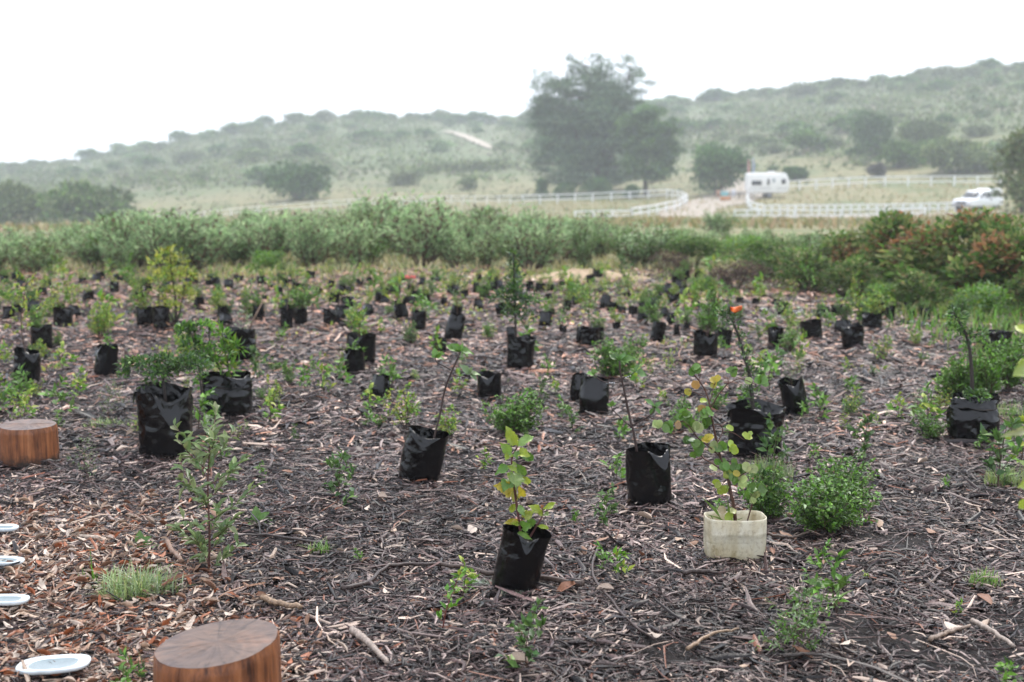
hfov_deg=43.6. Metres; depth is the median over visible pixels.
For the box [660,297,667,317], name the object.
potted sapling
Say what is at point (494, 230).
feathery shrub
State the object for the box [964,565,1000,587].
grass tuft
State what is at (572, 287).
seedling
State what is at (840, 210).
white fence
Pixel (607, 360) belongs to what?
bush
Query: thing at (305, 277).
potted sapling
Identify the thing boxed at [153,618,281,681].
log stump
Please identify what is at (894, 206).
white fence
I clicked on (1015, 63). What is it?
hillside bush
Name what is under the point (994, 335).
potted sapling
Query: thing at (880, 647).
stick
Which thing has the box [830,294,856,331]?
potted sapling
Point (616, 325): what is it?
potted sapling
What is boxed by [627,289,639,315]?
potted sapling
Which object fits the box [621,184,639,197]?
bush
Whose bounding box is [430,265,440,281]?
potted sapling
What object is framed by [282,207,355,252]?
feathery shrub
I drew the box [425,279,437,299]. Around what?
seedling
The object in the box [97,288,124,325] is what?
seedling
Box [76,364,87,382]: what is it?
seedling
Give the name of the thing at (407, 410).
seedling
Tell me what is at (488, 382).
planting bag
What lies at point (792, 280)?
seedling
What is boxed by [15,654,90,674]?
oval dish
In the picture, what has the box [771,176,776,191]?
door
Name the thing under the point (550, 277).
seedling
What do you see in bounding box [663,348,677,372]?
seedling
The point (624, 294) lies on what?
potted sapling
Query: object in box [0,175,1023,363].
grass
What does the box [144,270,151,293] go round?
potted sapling
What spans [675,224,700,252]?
feathery shrub
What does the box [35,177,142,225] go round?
bush
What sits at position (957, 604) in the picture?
seedling
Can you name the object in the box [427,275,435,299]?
seedling
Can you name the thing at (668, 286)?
potted sapling
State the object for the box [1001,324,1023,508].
sapling
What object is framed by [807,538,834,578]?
seedling
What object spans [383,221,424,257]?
feathery shrub
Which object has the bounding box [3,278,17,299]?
seedling
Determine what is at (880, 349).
seedling
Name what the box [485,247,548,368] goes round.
potted sapling
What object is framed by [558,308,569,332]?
potted sapling
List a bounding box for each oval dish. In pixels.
[0,524,18,531]
[0,556,24,565]
[0,594,29,605]
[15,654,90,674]
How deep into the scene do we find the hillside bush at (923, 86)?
269.69 m
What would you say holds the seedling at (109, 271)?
on the ground at (924, 550)
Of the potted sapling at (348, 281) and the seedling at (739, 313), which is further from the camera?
the potted sapling at (348, 281)
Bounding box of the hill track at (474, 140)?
[445,130,492,147]
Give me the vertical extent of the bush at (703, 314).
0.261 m
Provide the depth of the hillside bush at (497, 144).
262.38 m
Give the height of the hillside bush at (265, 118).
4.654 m
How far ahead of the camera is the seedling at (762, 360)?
9.03 m
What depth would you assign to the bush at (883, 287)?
13.85 m
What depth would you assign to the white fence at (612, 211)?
110.35 m
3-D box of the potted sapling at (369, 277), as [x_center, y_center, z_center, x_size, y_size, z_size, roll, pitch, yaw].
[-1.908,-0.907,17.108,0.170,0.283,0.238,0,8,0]
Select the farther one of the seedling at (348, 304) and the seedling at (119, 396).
the seedling at (348, 304)
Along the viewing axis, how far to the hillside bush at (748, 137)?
222.65 m
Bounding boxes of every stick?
[165,539,183,562]
[238,533,331,545]
[259,594,302,609]
[340,562,431,590]
[348,626,388,664]
[431,562,584,585]
[591,543,655,639]
[682,568,718,575]
[685,627,738,650]
[767,531,809,538]
[781,652,845,661]
[877,491,910,497]
[877,631,888,657]
[928,624,970,641]
[970,618,1015,647]
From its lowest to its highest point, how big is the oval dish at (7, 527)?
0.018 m
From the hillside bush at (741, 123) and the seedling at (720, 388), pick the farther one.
the hillside bush at (741, 123)
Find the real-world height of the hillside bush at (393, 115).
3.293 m
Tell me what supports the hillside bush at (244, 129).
on the ground at (924, 550)
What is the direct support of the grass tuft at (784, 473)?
on the ground at (924, 550)
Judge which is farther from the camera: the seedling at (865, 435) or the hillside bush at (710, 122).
the hillside bush at (710, 122)
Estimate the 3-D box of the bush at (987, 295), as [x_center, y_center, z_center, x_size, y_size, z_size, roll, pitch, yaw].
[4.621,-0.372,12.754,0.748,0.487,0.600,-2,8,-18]
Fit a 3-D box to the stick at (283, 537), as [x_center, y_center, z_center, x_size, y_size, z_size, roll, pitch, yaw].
[-0.908,0.792,5.136,0.418,0.018,0.071,2,8,14]
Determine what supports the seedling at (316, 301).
on the ground at (924, 550)
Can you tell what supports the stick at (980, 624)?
on the ground at (924, 550)
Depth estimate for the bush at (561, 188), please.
156.46 m
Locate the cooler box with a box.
[720,191,728,195]
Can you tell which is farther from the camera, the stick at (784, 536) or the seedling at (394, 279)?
the seedling at (394, 279)
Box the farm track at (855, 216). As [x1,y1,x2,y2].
[684,210,1019,217]
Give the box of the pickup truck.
[951,188,1003,209]
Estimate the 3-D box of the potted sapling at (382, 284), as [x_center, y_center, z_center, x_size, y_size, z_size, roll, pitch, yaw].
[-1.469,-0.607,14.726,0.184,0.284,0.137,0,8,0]
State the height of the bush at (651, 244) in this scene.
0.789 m
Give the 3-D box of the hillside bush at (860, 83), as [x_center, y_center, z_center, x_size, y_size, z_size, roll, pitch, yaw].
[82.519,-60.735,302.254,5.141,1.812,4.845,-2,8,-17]
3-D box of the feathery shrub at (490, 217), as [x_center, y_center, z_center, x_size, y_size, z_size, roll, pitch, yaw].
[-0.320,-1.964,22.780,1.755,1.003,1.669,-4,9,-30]
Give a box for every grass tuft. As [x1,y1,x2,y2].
[78,552,97,580]
[83,415,129,428]
[83,560,193,600]
[138,651,144,679]
[297,537,335,553]
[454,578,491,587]
[746,453,800,478]
[786,495,862,527]
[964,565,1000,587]
[976,459,1023,486]
[997,399,1023,417]
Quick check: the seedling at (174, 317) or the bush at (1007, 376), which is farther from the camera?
the seedling at (174, 317)
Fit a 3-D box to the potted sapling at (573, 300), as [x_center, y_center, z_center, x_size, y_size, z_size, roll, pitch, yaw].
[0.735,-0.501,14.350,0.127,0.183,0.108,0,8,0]
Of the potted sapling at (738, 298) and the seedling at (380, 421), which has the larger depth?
the potted sapling at (738, 298)
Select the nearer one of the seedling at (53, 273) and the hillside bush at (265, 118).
the seedling at (53, 273)
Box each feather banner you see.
[747,159,749,172]
[751,158,754,193]
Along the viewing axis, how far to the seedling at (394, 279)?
13.96 m
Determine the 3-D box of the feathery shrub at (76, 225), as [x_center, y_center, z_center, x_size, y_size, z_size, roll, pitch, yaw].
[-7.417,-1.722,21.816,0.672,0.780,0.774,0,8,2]
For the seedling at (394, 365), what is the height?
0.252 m
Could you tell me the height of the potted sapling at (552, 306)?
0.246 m
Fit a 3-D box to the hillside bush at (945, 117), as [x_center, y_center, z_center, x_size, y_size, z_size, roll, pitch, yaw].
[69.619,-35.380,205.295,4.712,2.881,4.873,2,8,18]
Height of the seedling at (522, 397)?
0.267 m
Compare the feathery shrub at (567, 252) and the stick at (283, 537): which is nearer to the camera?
the stick at (283, 537)
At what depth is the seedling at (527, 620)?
3.77 m
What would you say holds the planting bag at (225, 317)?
on the ground at (924, 550)
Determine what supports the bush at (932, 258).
on the ground at (924, 550)
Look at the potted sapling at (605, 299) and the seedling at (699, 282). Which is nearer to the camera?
the potted sapling at (605, 299)
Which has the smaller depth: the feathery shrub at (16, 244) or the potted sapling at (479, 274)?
the potted sapling at (479, 274)
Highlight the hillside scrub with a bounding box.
[0,63,1023,223]
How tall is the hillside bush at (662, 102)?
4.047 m
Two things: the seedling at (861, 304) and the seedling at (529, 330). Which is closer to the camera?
the seedling at (529, 330)
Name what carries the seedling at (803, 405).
on the ground at (924, 550)
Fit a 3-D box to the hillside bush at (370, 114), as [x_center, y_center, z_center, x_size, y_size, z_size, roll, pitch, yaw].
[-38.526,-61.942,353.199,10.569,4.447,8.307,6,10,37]
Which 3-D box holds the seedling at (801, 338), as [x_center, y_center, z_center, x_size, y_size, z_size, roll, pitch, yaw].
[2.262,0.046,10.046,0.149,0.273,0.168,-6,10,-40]
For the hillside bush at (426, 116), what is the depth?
361.25 m
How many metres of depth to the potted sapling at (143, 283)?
15.45 m
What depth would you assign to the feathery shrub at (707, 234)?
23.62 m
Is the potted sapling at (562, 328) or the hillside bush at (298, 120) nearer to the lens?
the potted sapling at (562, 328)
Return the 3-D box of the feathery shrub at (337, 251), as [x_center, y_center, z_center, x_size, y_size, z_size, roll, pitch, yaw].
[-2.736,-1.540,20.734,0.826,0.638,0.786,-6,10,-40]
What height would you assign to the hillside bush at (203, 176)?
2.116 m
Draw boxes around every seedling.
[0,280,10,302]
[0,340,10,362]
[0,373,10,405]
[0,383,13,414]
[2,344,13,367]
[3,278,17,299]
[4,363,36,402]
[9,370,29,393]
[10,391,32,419]
[13,388,38,418]
[24,378,46,397]
[27,341,38,349]
[30,339,51,356]
[35,293,58,317]
[39,375,79,413]
[40,256,53,278]
[48,265,59,284]
[52,331,61,344]
[53,341,78,370]
[53,409,64,426]
[55,260,71,285]
[67,433,100,481]
[68,373,87,397]
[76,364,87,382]
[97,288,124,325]
[98,378,118,415]
[103,258,114,276]
[109,647,144,681]
[111,386,128,406]
[115,251,135,280]
[118,263,141,285]
[126,295,136,316]
[128,414,137,434]
[128,530,158,547]
[169,312,182,322]
[193,386,218,428]
[206,284,221,300]
[208,288,225,309]
[215,443,229,455]
[224,298,236,312]
[238,284,264,316]
[243,250,264,276]
[243,506,272,524]
[249,345,269,378]
[255,386,266,397]
[255,460,266,478]
[259,388,284,423]
[266,357,282,371]
[266,377,285,405]
[268,285,285,315]
[275,322,287,339]
[280,358,297,384]
[291,423,298,438]
[292,261,304,277]
[295,363,313,388]
[308,287,319,308]
[309,360,316,368]
[316,360,335,393]
[321,446,356,507]
[324,259,335,277]
[327,357,354,385]
[343,298,358,326]
[345,305,366,323]
[348,257,358,277]
[353,548,362,558]
[360,286,373,302]
[360,402,379,424]
[361,382,382,406]
[363,269,385,294]
[371,354,402,382]
[375,414,386,427]
[377,317,385,332]
[379,382,421,428]
[384,301,394,313]
[385,271,404,305]
[386,356,406,387]
[401,320,418,343]
[411,369,419,380]
[416,287,437,318]
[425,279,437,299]
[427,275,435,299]
[428,325,446,351]
[433,336,446,352]
[434,404,460,435]
[436,566,471,632]
[439,268,450,281]
[449,367,466,393]
[450,555,479,596]
[476,277,494,296]
[476,446,494,468]
[482,317,496,339]
[495,391,528,423]
[495,597,547,673]
[506,266,524,280]
[518,324,541,351]
[534,376,550,402]
[540,353,555,374]
[541,268,556,281]
[549,376,559,391]
[551,291,570,321]
[556,393,571,418]
[559,265,575,294]
[559,404,584,432]
[567,275,589,296]
[570,508,580,520]
[572,283,597,309]
[588,278,598,295]
[591,482,619,528]
[593,540,613,568]
[598,451,625,480]
[599,260,612,277]
[613,415,631,438]
[613,545,634,578]
[614,278,625,294]
[618,256,634,277]
[620,269,637,289]
[620,337,637,354]
[622,331,649,356]
[623,357,647,387]
[638,285,654,299]
[645,359,653,377]
[648,292,658,308]
[656,387,668,401]
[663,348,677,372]
[666,399,690,429]
[672,287,697,315]
[675,395,691,409]
[689,283,706,303]
[690,408,702,422]
[691,273,709,290]
[696,278,710,289]
[700,252,718,276]
[706,391,723,409]
[708,380,730,404]
[710,276,723,293]
[713,498,730,510]
[718,279,738,304]
[718,335,730,348]
[734,305,743,318]
[735,386,749,400]
[741,340,752,356]
[748,567,840,653]
[749,462,781,517]
[750,349,772,377]
[751,271,766,298]
[754,323,765,342]
[756,342,787,389]
[756,412,794,469]
[758,308,777,334]
[775,300,812,328]
[778,323,800,351]
[786,279,797,301]
[787,321,805,340]
[789,331,809,358]
[793,359,805,374]
[794,348,805,361]
[798,397,809,417]
[805,548,852,616]
[807,383,832,420]
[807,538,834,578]
[808,442,822,458]
[811,304,824,316]
[818,302,836,327]
[839,412,850,428]
[841,391,864,415]
[842,356,851,371]
[842,375,861,392]
[845,384,864,411]
[845,413,875,457]
[846,292,872,321]
[868,334,892,359]
[872,410,883,424]
[885,392,906,417]
[905,389,924,409]
[906,379,939,423]
[908,325,922,345]
[911,406,934,436]
[913,393,946,425]
[917,351,929,360]
[917,413,949,437]
[926,414,941,432]
[928,332,938,345]
[930,388,953,408]
[940,313,963,330]
[941,474,949,488]
[952,598,962,616]
[973,339,983,354]
[973,426,989,448]
[977,415,1023,490]
[994,655,1022,681]
[998,317,1014,330]
[1003,409,1022,423]
[1003,415,1023,465]
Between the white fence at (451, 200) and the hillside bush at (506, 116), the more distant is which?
the hillside bush at (506, 116)
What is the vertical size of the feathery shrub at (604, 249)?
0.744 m
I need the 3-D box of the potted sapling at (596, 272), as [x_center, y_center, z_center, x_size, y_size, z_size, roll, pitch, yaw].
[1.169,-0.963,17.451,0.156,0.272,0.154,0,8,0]
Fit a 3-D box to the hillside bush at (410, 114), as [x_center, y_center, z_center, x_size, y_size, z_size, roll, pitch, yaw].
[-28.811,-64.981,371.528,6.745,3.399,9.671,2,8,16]
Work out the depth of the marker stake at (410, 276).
15.42 m
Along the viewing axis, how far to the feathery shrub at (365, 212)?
22.74 m
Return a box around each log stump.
[0,419,59,468]
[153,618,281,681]
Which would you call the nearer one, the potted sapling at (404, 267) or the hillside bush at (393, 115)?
the potted sapling at (404, 267)
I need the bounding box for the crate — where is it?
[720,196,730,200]
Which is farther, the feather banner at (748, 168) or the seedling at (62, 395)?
the feather banner at (748, 168)
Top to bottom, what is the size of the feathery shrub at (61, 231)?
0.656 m
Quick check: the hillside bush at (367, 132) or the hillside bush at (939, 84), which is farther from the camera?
the hillside bush at (367, 132)
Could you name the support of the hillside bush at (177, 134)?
on the ground at (924, 550)
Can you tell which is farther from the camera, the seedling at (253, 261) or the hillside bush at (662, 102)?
the hillside bush at (662, 102)
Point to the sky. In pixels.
(79, 74)
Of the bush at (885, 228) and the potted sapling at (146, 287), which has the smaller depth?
the potted sapling at (146, 287)
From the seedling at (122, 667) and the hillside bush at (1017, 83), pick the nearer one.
the seedling at (122, 667)
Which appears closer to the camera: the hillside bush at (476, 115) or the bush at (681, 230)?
the bush at (681, 230)
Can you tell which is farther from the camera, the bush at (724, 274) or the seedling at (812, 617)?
the bush at (724, 274)
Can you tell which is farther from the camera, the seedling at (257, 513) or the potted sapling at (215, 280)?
the potted sapling at (215, 280)
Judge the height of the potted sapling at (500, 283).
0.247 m
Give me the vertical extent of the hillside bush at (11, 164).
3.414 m
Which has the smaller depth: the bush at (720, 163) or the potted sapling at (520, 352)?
the potted sapling at (520, 352)
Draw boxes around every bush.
[0,162,24,170]
[0,179,63,225]
[23,158,46,165]
[23,242,64,269]
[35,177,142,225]
[51,158,72,163]
[55,169,69,175]
[62,164,85,172]
[72,147,98,158]
[81,159,90,163]
[87,167,105,174]
[87,300,114,337]
[97,152,111,156]
[105,161,124,170]
[108,142,132,155]
[132,140,152,149]
[133,154,167,167]
[134,147,145,152]
[149,142,169,149]
[165,128,194,140]
[167,146,207,162]
[174,332,198,367]
[184,172,209,181]
[197,128,220,139]
[203,142,227,155]
[218,120,248,134]
[231,147,274,163]
[237,127,254,133]
[241,137,271,149]
[241,163,280,182]
[242,124,265,128]
[244,120,266,127]
[250,248,287,270]
[255,113,275,124]
[262,158,333,199]
[269,122,292,128]
[283,112,307,122]
[288,140,323,156]
[292,118,304,122]
[304,121,331,131]
[305,114,319,122]
[314,109,338,121]
[346,109,364,117]
[348,127,385,137]
[353,109,390,119]
[382,112,397,118]
[384,167,423,185]
[394,129,409,139]
[402,112,419,118]
[410,127,435,136]
[417,113,430,119]
[425,138,456,151]
[428,108,451,119]
[432,113,448,121]
[441,117,456,123]
[441,122,454,125]
[446,112,472,123]
[453,174,479,189]
[462,109,494,122]
[471,127,483,132]
[479,114,498,123]
[480,387,548,433]
[491,142,511,149]
[497,114,516,119]
[504,120,513,125]
[511,120,529,128]
[518,109,544,121]
[520,139,535,150]
[523,138,540,150]
[534,177,549,197]
[551,180,578,198]
[567,212,604,268]
[578,176,616,196]
[586,335,641,377]
[599,220,679,266]
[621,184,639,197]
[644,96,671,106]
[646,248,695,278]
[658,234,727,268]
[664,94,679,98]
[665,227,693,235]
[666,116,704,130]
[670,96,691,105]
[685,141,752,194]
[686,274,717,290]
[692,95,711,102]
[695,86,728,101]
[695,305,720,329]
[697,116,728,130]
[697,209,744,235]
[704,259,777,290]
[715,232,772,263]
[716,103,735,110]
[719,91,736,100]
[734,90,754,97]
[735,238,799,278]
[736,121,748,126]
[737,134,762,143]
[737,465,797,518]
[747,87,758,95]
[753,86,776,96]
[755,142,785,153]
[766,165,777,170]
[767,88,782,95]
[769,245,836,291]
[770,118,817,134]
[778,465,882,532]
[779,125,835,152]
[782,80,822,97]
[782,165,809,179]
[783,125,810,136]
[793,221,854,268]
[793,232,820,250]
[805,452,879,511]
[812,79,826,83]
[813,91,849,104]
[813,223,879,272]
[814,133,846,148]
[814,254,887,295]
[818,76,850,90]
[820,113,864,132]
[842,146,869,158]
[843,206,951,284]
[845,108,896,158]
[847,107,870,117]
[854,80,871,85]
[855,158,869,165]
[865,280,899,307]
[866,162,886,176]
[867,73,890,85]
[872,138,927,168]
[874,204,1021,293]
[884,266,956,311]
[885,73,921,83]
[886,110,914,122]
[897,115,954,145]
[905,71,928,77]
[911,66,932,76]
[911,83,932,93]
[916,136,944,158]
[919,136,1003,172]
[924,64,959,79]
[927,77,956,90]
[934,351,976,399]
[935,111,958,126]
[938,212,1023,306]
[946,279,1017,321]
[949,151,1003,172]
[951,63,988,77]
[954,337,1018,392]
[956,122,995,135]
[961,86,981,96]
[962,330,1023,389]
[972,57,1003,68]
[972,109,994,117]
[981,76,1004,85]
[986,123,1023,217]
[986,137,1013,148]
[987,141,1006,153]
[989,64,1014,72]
[989,101,1011,107]
[997,256,1023,311]
[1000,80,1023,90]
[1009,61,1023,68]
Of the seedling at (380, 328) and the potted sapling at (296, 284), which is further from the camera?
the potted sapling at (296, 284)
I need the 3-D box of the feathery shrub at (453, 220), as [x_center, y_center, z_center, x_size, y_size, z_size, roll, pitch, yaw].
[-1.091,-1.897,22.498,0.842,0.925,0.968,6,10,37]
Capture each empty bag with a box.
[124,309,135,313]
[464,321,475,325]
[755,306,768,311]
[788,309,803,314]
[897,318,916,324]
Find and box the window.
[751,180,761,184]
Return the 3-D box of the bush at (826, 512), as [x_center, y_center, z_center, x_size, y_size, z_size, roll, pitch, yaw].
[1.310,0.667,5.243,0.433,0.281,0.369,0,8,0]
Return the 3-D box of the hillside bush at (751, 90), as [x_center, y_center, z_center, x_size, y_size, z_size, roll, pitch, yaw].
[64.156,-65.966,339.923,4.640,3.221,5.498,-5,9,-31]
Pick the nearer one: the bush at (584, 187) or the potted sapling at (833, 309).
the potted sapling at (833, 309)
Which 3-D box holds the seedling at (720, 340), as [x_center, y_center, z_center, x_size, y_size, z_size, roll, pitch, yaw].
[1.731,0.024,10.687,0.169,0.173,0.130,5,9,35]
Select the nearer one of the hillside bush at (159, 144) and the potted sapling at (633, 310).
the potted sapling at (633, 310)
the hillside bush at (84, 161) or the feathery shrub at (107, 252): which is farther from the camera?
the hillside bush at (84, 161)
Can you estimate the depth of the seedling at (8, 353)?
9.72 m
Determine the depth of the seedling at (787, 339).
10.68 m
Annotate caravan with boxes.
[737,171,788,197]
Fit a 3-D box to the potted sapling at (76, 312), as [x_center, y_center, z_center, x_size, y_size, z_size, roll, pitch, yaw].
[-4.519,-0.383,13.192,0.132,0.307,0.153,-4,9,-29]
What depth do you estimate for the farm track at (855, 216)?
109.47 m
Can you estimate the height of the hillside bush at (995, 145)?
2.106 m
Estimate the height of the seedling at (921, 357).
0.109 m
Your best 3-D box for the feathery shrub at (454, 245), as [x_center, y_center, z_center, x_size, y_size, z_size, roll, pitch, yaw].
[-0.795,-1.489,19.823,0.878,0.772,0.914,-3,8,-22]
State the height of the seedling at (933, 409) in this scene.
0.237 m
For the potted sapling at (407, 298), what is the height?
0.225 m
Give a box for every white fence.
[150,195,521,218]
[522,189,667,203]
[574,210,632,216]
[631,190,687,215]
[734,206,925,217]
[746,191,763,214]
[763,202,956,214]
[789,175,1000,189]
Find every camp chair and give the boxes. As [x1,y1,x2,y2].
[716,190,720,199]
[731,190,735,198]
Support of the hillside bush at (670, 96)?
on the ground at (924, 550)
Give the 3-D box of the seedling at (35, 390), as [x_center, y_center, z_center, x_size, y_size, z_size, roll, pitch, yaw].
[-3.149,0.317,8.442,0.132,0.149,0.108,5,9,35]
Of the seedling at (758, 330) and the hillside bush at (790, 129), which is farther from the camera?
the hillside bush at (790, 129)
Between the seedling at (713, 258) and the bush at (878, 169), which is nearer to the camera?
the seedling at (713, 258)
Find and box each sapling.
[0,267,8,282]
[2,293,14,319]
[3,269,46,384]
[11,264,20,280]
[11,293,22,312]
[16,272,26,288]
[23,286,32,300]
[26,289,40,312]
[27,304,52,349]
[37,276,48,295]
[38,275,80,326]
[41,267,51,285]
[69,290,80,317]
[78,269,86,283]
[82,285,93,301]
[91,265,100,280]
[94,332,118,376]
[96,266,104,278]
[110,276,118,292]
[113,261,126,281]
[114,349,214,457]
[128,277,140,293]
[130,283,152,325]
[135,283,143,301]
[137,277,145,291]
[141,272,151,285]
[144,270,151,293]
[151,275,169,328]
[165,401,266,572]
[173,318,224,413]
[188,265,197,283]
[193,284,204,306]
[202,318,252,416]
[205,273,212,285]
[207,265,215,278]
[211,267,221,286]
[216,300,226,317]
[223,310,255,360]
[224,262,233,288]
[233,263,243,281]
[241,286,249,302]
[244,263,255,283]
[252,297,264,318]
[256,266,266,285]
[264,271,273,289]
[273,244,299,328]
[273,275,282,295]
[275,259,284,281]
[279,291,290,309]
[280,273,288,285]
[284,299,294,317]
[286,265,295,284]
[287,279,318,324]
[292,269,302,291]
[299,268,310,289]
[305,263,314,279]
[315,282,322,293]
[319,283,336,326]
[328,268,334,286]
[329,284,339,303]
[337,275,349,295]
[341,290,353,306]
[343,337,364,374]
[344,270,359,293]
[345,300,375,363]
[355,263,366,284]
[361,292,374,315]
[365,263,375,282]
[369,365,390,399]
[375,287,381,301]
[377,276,389,295]
[380,287,389,303]
[389,281,400,294]
[393,299,408,318]
[399,343,480,483]
[400,263,408,283]
[402,288,414,306]
[404,274,415,291]
[410,283,419,302]
[411,290,426,331]
[418,286,430,305]
[419,270,426,284]
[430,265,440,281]
[435,281,448,303]
[444,270,470,340]
[447,273,458,293]
[448,293,462,313]
[461,281,468,296]
[472,276,478,292]
[474,286,483,310]
[476,268,481,281]
[480,273,488,295]
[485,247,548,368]
[486,266,495,280]
[489,272,497,290]
[490,269,498,281]
[492,426,554,595]
[494,296,508,314]
[496,270,502,287]
[526,271,533,290]
[535,273,544,291]
[539,304,551,325]
[543,293,557,316]
[545,283,551,299]
[546,278,554,291]
[556,267,567,287]
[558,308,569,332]
[563,290,573,310]
[572,289,582,303]
[579,290,599,346]
[584,279,592,297]
[585,270,595,282]
[587,352,671,507]
[589,311,606,339]
[592,261,603,277]
[597,277,604,291]
[600,281,610,309]
[607,297,617,311]
[607,307,624,328]
[615,291,629,312]
[622,277,631,299]
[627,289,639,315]
[637,304,649,322]
[639,294,645,309]
[640,294,666,342]
[649,290,659,306]
[652,278,666,298]
[652,363,768,562]
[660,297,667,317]
[661,268,672,293]
[666,305,674,323]
[667,282,679,305]
[671,267,680,285]
[672,306,683,334]
[675,267,686,289]
[678,282,688,294]
[679,258,691,280]
[680,306,692,329]
[690,282,700,309]
[693,286,730,357]
[694,266,702,277]
[713,305,785,457]
[714,314,732,347]
[736,290,744,303]
[752,281,762,303]
[768,304,785,345]
[772,289,783,305]
[777,295,788,314]
[777,353,807,414]
[799,239,822,339]
[817,292,829,317]
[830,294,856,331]
[831,294,843,315]
[840,269,866,347]
[861,287,889,329]
[878,295,887,314]
[885,295,895,319]
[903,293,913,311]
[905,301,915,318]
[919,297,930,319]
[936,303,945,321]
[945,302,999,439]
[948,288,972,326]
[981,294,1013,352]
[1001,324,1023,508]
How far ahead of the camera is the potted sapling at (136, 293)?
14.62 m
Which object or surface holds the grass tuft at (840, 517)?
on the ground at (924, 550)
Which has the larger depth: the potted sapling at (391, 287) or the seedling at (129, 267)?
the seedling at (129, 267)
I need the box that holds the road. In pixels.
[617,178,762,217]
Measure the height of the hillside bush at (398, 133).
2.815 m
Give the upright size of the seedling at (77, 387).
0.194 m
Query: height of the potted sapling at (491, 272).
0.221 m
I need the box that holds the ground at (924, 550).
[0,72,1023,681]
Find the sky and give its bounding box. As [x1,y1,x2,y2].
[0,0,1023,163]
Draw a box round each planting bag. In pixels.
[219,313,232,324]
[335,304,345,324]
[477,370,501,397]
[506,327,514,335]
[570,372,587,401]
[576,327,580,343]
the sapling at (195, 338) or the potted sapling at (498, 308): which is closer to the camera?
the sapling at (195, 338)
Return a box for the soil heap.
[531,268,650,282]
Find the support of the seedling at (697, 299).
on the ground at (924, 550)
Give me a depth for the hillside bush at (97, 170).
278.96 m
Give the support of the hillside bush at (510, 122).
on the ground at (924, 550)
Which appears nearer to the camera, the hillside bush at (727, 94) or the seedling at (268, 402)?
the seedling at (268, 402)
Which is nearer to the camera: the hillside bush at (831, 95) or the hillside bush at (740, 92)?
the hillside bush at (831, 95)
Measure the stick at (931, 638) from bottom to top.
0.030 m
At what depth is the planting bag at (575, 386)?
8.32 m
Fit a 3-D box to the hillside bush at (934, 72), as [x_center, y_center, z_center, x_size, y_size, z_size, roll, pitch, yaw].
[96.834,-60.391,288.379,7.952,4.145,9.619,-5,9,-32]
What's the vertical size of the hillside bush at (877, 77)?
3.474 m
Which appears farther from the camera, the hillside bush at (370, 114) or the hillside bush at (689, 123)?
the hillside bush at (370, 114)
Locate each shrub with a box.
[0,224,25,245]
[0,227,16,260]
[0,229,19,272]
[1,237,31,267]
[3,234,69,272]
[14,229,34,258]
[15,229,52,246]
[28,226,71,256]
[49,224,83,248]
[52,232,67,257]
[57,222,94,236]
[58,219,95,259]
[58,235,96,262]
[65,209,163,265]
[67,229,109,267]
[84,211,147,259]
[87,206,145,226]
[93,235,138,269]
[96,212,147,267]
[98,205,154,224]
[105,202,183,266]
[128,205,208,270]
[138,207,239,271]
[145,244,198,322]
[196,206,238,228]
[197,225,234,262]
[207,224,248,264]
[219,217,261,264]
[226,207,273,226]
[226,208,263,253]
[232,202,296,261]
[236,209,292,230]
[239,210,291,253]
[266,209,301,254]
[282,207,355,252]
[284,207,343,265]
[285,212,333,266]
[288,237,322,257]
[292,210,345,256]
[323,186,409,248]
[324,229,356,262]
[325,204,383,248]
[330,213,374,267]
[341,223,392,265]
[342,198,413,221]
[346,222,383,254]
[354,196,413,250]
[367,189,458,265]
[368,200,420,255]
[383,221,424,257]
[399,199,456,254]
[431,207,468,251]
[431,221,489,266]
[450,211,488,261]
[454,201,514,226]
[454,204,522,253]
[458,232,511,267]
[473,218,508,252]
[496,233,541,267]
[497,209,579,269]
[500,200,549,241]
[505,214,545,248]
[506,213,587,262]
[526,214,591,258]
[548,213,597,228]
[559,210,613,254]
[564,232,592,259]
[585,219,622,234]
[593,218,621,257]
[599,221,636,252]
[599,222,642,262]
[621,221,642,233]
[639,223,669,254]
[672,227,683,246]
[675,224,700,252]
[698,227,719,250]
[701,226,735,240]
[714,231,747,254]
[733,227,757,243]
[750,225,771,242]
[758,227,781,241]
[762,226,778,240]
[773,230,805,251]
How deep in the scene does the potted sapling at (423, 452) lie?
6.08 m
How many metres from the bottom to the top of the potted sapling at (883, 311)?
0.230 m
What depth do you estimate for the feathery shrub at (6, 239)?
19.69 m
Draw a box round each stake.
[249,301,263,328]
[405,275,415,287]
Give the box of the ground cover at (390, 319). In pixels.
[0,263,1017,389]
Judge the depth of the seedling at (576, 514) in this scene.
5.42 m
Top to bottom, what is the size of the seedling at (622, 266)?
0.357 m
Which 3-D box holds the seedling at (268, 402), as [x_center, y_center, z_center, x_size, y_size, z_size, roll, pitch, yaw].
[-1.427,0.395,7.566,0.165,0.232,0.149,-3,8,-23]
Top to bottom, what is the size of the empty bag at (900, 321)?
0.050 m
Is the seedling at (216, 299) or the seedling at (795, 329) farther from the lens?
the seedling at (216, 299)
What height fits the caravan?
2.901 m
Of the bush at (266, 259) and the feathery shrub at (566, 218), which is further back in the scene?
the feathery shrub at (566, 218)
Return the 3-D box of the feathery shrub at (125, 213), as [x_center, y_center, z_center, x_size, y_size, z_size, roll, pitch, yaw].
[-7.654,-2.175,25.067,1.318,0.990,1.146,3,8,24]
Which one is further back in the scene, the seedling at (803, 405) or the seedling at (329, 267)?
the seedling at (329, 267)
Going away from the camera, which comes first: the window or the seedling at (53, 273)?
the seedling at (53, 273)
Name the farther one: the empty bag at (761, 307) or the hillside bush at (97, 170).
the hillside bush at (97, 170)
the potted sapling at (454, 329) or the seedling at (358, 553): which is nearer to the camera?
the seedling at (358, 553)

